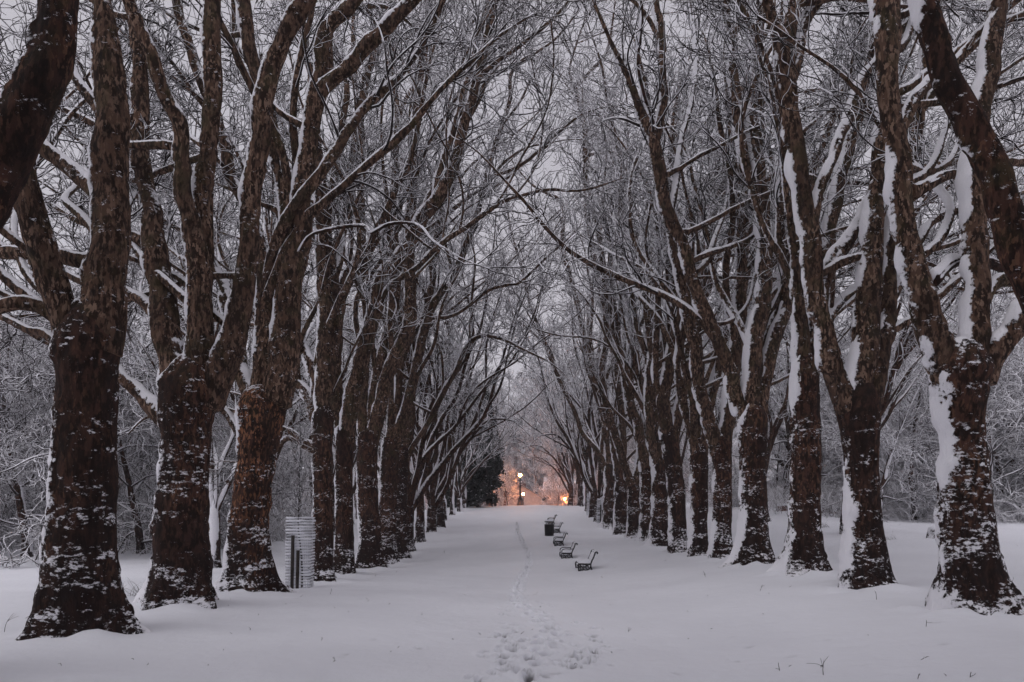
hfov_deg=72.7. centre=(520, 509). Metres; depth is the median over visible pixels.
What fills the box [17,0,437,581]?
plane tree
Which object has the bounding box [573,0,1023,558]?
plane tree
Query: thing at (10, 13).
sky
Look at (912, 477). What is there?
bare tree
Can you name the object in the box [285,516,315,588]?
sapling guard
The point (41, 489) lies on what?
bare tree
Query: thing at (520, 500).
street lamp
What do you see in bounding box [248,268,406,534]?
plane tree
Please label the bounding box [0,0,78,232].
plane tree
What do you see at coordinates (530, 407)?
bare tree
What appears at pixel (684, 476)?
bare tree
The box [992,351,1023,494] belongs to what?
bare tree
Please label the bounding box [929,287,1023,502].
bare tree
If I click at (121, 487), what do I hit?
bare tree
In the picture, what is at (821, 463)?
bare tree
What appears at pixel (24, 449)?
bare tree
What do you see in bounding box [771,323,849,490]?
bare tree
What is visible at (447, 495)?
evergreen tree
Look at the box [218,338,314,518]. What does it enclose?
bare tree
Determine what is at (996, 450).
bare tree
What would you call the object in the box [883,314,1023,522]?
bare tree
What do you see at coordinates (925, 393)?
bare tree
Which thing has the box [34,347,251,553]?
bare tree
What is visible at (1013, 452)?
bare tree
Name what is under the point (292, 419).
plane tree
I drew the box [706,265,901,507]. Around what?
bare tree
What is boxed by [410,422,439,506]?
bare tree
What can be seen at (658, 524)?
plane tree
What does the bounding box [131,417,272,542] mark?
bare tree
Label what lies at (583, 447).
plane tree
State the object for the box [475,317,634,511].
plane tree
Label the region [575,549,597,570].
park bench
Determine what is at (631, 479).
plane tree
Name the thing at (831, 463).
bare tree
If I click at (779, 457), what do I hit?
bare tree
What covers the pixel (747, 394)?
plane tree
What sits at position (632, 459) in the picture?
bare tree
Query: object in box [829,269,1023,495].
bare tree
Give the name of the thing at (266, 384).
plane tree
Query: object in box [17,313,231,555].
bare tree
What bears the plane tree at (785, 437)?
on the snow ground
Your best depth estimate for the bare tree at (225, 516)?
44.99 m
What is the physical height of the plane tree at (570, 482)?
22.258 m
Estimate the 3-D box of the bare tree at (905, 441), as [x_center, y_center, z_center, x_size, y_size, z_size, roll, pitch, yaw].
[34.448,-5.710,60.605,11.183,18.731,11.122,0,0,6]
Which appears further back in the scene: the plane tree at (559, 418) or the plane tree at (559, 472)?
the plane tree at (559, 472)
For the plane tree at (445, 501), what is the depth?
60.96 m
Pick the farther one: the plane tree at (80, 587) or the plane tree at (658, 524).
the plane tree at (658, 524)
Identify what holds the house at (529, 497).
on the snow ground
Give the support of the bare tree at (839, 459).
on the snow ground
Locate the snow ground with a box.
[0,503,1023,681]
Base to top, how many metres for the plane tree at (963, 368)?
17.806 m
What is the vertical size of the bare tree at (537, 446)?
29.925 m
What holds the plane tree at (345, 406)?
on the snow ground
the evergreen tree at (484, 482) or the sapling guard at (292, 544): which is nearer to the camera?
the sapling guard at (292, 544)
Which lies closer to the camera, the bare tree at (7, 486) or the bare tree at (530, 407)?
the bare tree at (7, 486)
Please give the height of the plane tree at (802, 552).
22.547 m
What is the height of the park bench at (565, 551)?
0.890 m
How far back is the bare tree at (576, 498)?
102.18 m
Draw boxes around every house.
[503,480,543,505]
[543,477,575,505]
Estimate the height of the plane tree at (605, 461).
30.550 m
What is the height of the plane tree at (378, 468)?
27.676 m
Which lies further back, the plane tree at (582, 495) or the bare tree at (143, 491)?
the plane tree at (582, 495)
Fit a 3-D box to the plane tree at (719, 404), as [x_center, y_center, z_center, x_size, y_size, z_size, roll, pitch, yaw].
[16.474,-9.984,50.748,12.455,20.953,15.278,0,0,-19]
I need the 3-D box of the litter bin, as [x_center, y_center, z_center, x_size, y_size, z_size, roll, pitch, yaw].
[2.005,1.241,48.000,0.680,1.130,0.680,0,0,0]
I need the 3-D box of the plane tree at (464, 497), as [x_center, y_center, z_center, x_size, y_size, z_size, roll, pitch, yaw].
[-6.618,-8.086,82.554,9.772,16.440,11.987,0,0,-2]
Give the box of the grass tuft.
[124,578,143,596]
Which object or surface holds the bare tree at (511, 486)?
on the snow ground
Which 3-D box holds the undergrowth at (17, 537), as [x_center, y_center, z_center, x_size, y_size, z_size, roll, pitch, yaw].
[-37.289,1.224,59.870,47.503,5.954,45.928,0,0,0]
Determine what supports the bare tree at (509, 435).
on the snow ground
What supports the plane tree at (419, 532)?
on the snow ground
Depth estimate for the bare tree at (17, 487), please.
34.98 m
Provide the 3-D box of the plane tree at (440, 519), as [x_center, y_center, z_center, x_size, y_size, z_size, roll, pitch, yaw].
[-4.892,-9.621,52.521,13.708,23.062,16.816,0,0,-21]
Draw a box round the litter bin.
[544,520,553,535]
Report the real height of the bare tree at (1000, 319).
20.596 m
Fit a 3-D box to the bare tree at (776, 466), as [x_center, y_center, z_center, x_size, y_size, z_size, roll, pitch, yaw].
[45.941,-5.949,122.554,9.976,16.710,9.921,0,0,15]
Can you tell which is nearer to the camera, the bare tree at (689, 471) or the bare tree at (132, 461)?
the bare tree at (132, 461)
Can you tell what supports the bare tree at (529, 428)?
on the snow ground
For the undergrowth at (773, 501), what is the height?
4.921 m
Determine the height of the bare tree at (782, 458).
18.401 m
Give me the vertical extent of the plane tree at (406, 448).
30.574 m
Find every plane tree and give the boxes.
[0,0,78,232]
[0,0,227,640]
[0,0,316,610]
[0,0,606,591]
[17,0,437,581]
[59,58,402,567]
[129,167,393,461]
[129,256,316,501]
[199,0,680,573]
[213,0,655,563]
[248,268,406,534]
[249,288,386,524]
[260,0,548,568]
[294,220,524,532]
[301,35,599,558]
[309,161,599,551]
[309,270,452,474]
[352,249,578,527]
[376,156,497,542]
[382,337,484,519]
[389,0,1023,567]
[426,336,482,514]
[431,366,549,511]
[442,367,504,507]
[475,136,686,529]
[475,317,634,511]
[487,119,785,534]
[495,309,643,517]
[496,0,790,545]
[498,351,598,505]
[500,234,721,521]
[500,381,594,505]
[519,399,597,505]
[525,22,789,540]
[536,0,741,537]
[542,5,956,556]
[544,288,609,506]
[546,336,597,505]
[563,0,944,552]
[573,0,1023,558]
[641,300,718,464]
[653,266,852,434]
[657,0,1023,575]
[667,0,1023,615]
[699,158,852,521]
[706,265,854,471]
[713,0,1023,589]
[907,0,1023,313]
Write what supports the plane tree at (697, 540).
on the snow ground
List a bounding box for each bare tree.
[0,153,236,568]
[0,240,152,529]
[0,267,158,513]
[0,286,54,526]
[0,290,49,551]
[0,312,54,565]
[0,322,52,543]
[0,403,43,520]
[0,424,37,533]
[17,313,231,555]
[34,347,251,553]
[117,334,231,520]
[117,429,158,542]
[117,458,154,535]
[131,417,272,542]
[133,385,295,548]
[217,397,286,527]
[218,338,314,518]
[223,398,312,527]
[226,405,309,516]
[272,368,355,515]
[272,379,355,518]
[274,428,308,508]
[302,445,380,518]
[307,429,383,514]
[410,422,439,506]
[463,379,533,505]
[481,383,544,505]
[489,372,540,493]
[493,461,524,505]
[493,474,513,505]
[494,438,519,500]
[497,400,526,481]
[498,364,570,491]
[498,376,574,505]
[503,413,551,492]
[504,397,544,492]
[505,421,563,497]
[515,374,559,491]
[516,384,563,487]
[530,459,570,505]
[541,463,577,505]
[566,406,634,505]
[587,356,685,484]
[626,367,709,505]
[627,395,639,466]
[680,422,711,500]
[680,439,711,496]
[683,394,774,500]
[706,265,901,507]
[732,409,837,503]
[732,431,738,492]
[767,416,839,496]
[767,421,787,491]
[767,443,784,494]
[769,343,896,503]
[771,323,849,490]
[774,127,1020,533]
[779,324,931,501]
[786,320,988,521]
[821,296,1023,522]
[821,406,902,508]
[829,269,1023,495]
[879,378,939,517]
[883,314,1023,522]
[889,353,932,495]
[890,354,1003,509]
[893,297,1023,495]
[920,335,1023,518]
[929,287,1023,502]
[987,394,1023,505]
[990,297,1023,485]
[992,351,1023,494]
[993,337,1023,489]
[993,427,1023,521]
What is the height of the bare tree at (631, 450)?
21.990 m
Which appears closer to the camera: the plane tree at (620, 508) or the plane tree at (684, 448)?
the plane tree at (620, 508)
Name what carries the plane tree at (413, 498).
on the snow ground
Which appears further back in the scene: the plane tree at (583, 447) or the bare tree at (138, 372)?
the plane tree at (583, 447)
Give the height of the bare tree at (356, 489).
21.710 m
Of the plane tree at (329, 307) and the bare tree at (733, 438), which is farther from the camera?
the bare tree at (733, 438)
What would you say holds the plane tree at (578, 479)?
on the snow ground
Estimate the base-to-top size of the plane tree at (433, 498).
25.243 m
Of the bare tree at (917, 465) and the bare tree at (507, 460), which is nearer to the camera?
the bare tree at (917, 465)
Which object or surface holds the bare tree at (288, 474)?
on the snow ground
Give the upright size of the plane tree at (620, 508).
28.331 m
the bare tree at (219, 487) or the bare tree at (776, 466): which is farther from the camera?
the bare tree at (776, 466)
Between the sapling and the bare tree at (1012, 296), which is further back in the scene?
the bare tree at (1012, 296)
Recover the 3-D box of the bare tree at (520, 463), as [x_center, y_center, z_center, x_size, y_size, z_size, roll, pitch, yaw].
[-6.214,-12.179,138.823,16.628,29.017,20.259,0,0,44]
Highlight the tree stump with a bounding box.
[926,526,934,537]
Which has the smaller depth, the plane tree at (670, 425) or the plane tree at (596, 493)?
the plane tree at (670, 425)
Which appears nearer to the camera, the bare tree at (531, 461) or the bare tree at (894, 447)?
the bare tree at (894, 447)
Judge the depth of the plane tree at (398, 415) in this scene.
33.47 m
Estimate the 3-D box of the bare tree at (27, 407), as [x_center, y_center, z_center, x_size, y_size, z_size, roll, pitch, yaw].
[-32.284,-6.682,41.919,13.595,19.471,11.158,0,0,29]
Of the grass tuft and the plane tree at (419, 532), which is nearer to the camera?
the grass tuft
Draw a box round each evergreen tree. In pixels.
[443,456,483,507]
[448,381,505,507]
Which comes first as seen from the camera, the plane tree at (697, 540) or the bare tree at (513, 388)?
the plane tree at (697, 540)
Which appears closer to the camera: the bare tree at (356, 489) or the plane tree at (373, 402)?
the plane tree at (373, 402)
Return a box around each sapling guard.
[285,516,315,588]
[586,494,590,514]
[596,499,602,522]
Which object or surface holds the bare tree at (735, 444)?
on the snow ground
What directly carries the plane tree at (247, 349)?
on the snow ground
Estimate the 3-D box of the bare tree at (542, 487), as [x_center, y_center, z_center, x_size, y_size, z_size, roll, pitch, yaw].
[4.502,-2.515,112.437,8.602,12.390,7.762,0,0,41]
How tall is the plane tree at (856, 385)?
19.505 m
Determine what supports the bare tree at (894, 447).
on the snow ground
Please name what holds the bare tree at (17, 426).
on the snow ground
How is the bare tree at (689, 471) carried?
on the snow ground
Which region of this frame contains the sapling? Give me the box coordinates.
[278,390,328,587]
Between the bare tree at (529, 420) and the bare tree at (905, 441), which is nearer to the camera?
the bare tree at (905, 441)
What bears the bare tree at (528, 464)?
on the snow ground
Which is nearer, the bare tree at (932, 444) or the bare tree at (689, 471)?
the bare tree at (932, 444)
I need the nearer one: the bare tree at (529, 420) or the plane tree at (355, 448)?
the plane tree at (355, 448)
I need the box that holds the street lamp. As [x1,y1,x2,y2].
[515,472,523,505]
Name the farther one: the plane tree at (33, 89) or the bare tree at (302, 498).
the bare tree at (302, 498)
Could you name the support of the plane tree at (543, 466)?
on the snow ground
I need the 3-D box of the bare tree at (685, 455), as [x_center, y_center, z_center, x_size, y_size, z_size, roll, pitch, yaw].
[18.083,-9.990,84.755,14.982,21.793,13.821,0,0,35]
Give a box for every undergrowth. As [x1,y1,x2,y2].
[0,502,356,551]
[686,476,1023,523]
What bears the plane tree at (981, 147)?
on the snow ground
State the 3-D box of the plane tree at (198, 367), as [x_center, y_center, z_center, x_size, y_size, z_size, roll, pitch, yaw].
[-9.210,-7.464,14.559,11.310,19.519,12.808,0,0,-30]
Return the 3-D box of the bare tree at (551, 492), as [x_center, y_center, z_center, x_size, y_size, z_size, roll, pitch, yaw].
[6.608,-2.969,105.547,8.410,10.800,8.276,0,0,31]
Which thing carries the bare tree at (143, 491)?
on the snow ground
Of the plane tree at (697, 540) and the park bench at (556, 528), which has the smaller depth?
the plane tree at (697, 540)
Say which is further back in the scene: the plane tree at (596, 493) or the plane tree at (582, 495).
the plane tree at (582, 495)
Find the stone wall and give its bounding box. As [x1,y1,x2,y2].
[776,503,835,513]
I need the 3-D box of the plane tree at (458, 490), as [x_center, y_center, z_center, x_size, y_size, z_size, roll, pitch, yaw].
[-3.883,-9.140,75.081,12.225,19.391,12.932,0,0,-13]
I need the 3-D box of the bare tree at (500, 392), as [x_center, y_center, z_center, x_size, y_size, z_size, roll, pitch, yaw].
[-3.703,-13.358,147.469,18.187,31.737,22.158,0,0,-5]
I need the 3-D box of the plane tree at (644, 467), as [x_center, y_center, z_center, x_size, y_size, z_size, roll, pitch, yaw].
[9.000,-12.441,37.384,15.895,29.145,10.526,0,0,-19]
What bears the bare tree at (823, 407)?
on the snow ground
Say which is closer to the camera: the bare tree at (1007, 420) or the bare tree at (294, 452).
the bare tree at (1007, 420)
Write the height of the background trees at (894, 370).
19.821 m
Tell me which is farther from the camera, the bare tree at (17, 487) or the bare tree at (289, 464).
the bare tree at (289, 464)
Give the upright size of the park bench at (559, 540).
0.890 m
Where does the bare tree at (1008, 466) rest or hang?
on the snow ground
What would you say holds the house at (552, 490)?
on the snow ground
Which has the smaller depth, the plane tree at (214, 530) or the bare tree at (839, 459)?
the plane tree at (214, 530)
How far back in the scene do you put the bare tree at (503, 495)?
98.47 m
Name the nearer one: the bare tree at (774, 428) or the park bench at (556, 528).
the bare tree at (774, 428)
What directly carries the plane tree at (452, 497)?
on the snow ground
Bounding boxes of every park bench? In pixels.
[553,532,567,545]
[554,522,562,532]
[559,542,577,558]
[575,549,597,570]
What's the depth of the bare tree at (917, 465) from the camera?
47.30 m
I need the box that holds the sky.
[0,0,1023,505]
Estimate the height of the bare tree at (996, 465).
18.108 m
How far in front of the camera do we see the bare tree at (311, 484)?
70.92 m
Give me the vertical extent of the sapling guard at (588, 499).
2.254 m
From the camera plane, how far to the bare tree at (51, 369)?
42.79 m
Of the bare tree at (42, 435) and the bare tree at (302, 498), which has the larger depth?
the bare tree at (302, 498)
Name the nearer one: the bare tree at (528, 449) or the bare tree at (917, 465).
the bare tree at (917, 465)
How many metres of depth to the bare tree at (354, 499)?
80.70 m
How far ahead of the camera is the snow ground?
11.56 m

